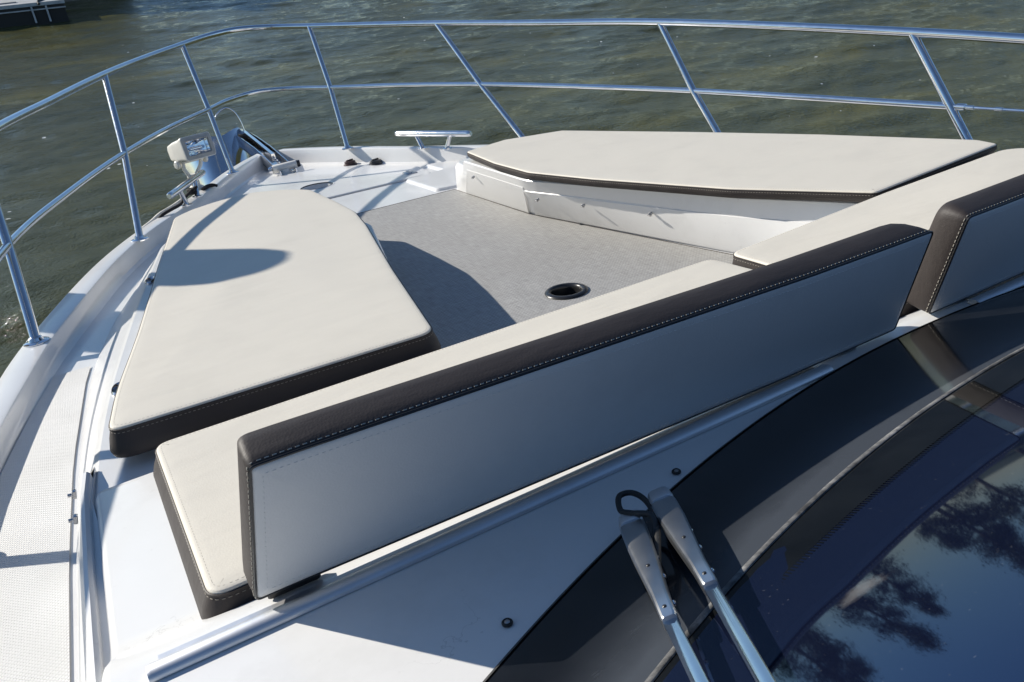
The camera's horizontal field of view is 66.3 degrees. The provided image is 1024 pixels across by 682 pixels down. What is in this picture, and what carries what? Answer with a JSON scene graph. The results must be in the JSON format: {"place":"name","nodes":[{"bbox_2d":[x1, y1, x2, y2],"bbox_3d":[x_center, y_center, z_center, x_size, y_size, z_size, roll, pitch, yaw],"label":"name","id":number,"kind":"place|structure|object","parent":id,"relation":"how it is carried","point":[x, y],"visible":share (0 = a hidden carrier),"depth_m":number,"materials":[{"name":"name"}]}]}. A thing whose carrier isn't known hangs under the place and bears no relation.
{"place":"outdoors","nodes":[
{"label":"outdoors","id":0,"kind":"place"},
{"bbox_2d":[0,0,1023,377],"bbox_3d":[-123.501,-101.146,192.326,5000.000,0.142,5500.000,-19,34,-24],"label":"water","id":1,"kind":"structure","parent":0,"point":[48,156],"depth_m":10.01,"materials":[{"name":"green liquid"}]},
{"bbox_2d":[0,0,68,27],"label":"floating dock","id":2,"kind":"object","parent":1,"relation":"on","point":[21,12],"visible":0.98,"depth_m":18.65,"materials":[{"name":"grey metal"}]},
{"bbox_2d":[0,18,1023,681],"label":"motor yacht","id":3,"kind":"object","parent":1,"relation":"on","point":[854,514],"visible":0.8,"depth_m":0.78,"materials":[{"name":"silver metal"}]},
{"bbox_2d":[142,198,180,227],"bbox_3d":[-1.446,-0.434,3.233,0.036,0.170,0.586,-3,30,2],"label":"rope tail","id":4,"kind":"object","parent":3,"relation":"on","point":[156,216],"visible":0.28,"depth_m":3.24},
{"bbox_2d":[158,183,217,217],"bbox_3d":[-1.414,-0.537,3.412,0.075,0.201,0.662,-2,30,4],"label":"mooring line","id":5,"kind":"object","parent":3,"relation":"attached to","point":[191,190],"visible":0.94,"depth_m":3.44,"materials":[{"name":"black fabric"}]},
{"bbox_2d":[185,107,280,190],"bbox_3d":[-1.653,-1.011,4.659,0.460,0.670,1.237,-19,26,-24],"label":"anchor","id":6,"kind":"object","parent":3,"relation":"attached to","point":[215,166],"visible":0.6,"depth_m":4.81,"materials":[{"name":"silver metal"}]},
{"bbox_2d":[108,190,440,457],"bbox_3d":[-0.662,-0.194,1.951,0.731,0.053,1.695,-19,26,-24],"label":"sunpad","id":7,"kind":"object","parent":3,"relation":"on","point":[257,301],"visible":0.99,"depth_m":1.47,"materials":[{"name":"beige leather"}]},
{"bbox_2d":[153,260,751,619],"bbox_3d":[0.041,0.062,1.116,1.026,0.049,0.406,-19,26,-24],"label":"seat cushion","id":8,"kind":"object","parent":3,"relation":"on","point":[196,476],"visible":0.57,"depth_m":1.05,"materials":[{"name":"beige leather"}]},
{"bbox_2d":[357,189,732,348],"bbox_3d":[-0.103,-0.257,2.337,0.984,0.010,1.802,-19,26,-24],"label":"floor mat","id":9,"kind":"object","parent":3,"relation":"on","point":[465,266],"visible":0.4,"depth_m":2.21,"materials":[{"name":"carpet"}]},
{"bbox_2d":[237,224,932,599],"bbox_3d":[0.134,0.034,0.865,0.881,0.180,0.077,-19,34,-24],"label":"backrest","id":10,"kind":"object","parent":3,"relation":"attached to","point":[323,490],"visible":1,"depth_m":0.78,"materials":[{"name":"white leather"}]},
{"bbox_2d":[467,131,996,201],"bbox_3d":[0.499,-0.579,2.421,0.832,0.033,1.618,-19,26,-24],"label":"sunpad","id":11,"kind":"object","parent":3,"relation":"on","point":[818,167],"visible":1,"depth_m":2.13,"materials":[{"name":"beige leather"}]},
{"bbox_2d":[732,148,1023,317],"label":"seat cushion","id":12,"kind":"object","parent":3,"relation":"on","point":[919,203],"visible":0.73,"depth_m":1.56,"materials":[{"name":"beige leather"}]},
{"bbox_2d":[907,174,1023,313],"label":"backrest","id":13,"kind":"object","parent":3,"relation":"attached to","point":[976,245],"visible":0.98,"depth_m":1.07,"materials":[{"name":"leather"}]}
]}

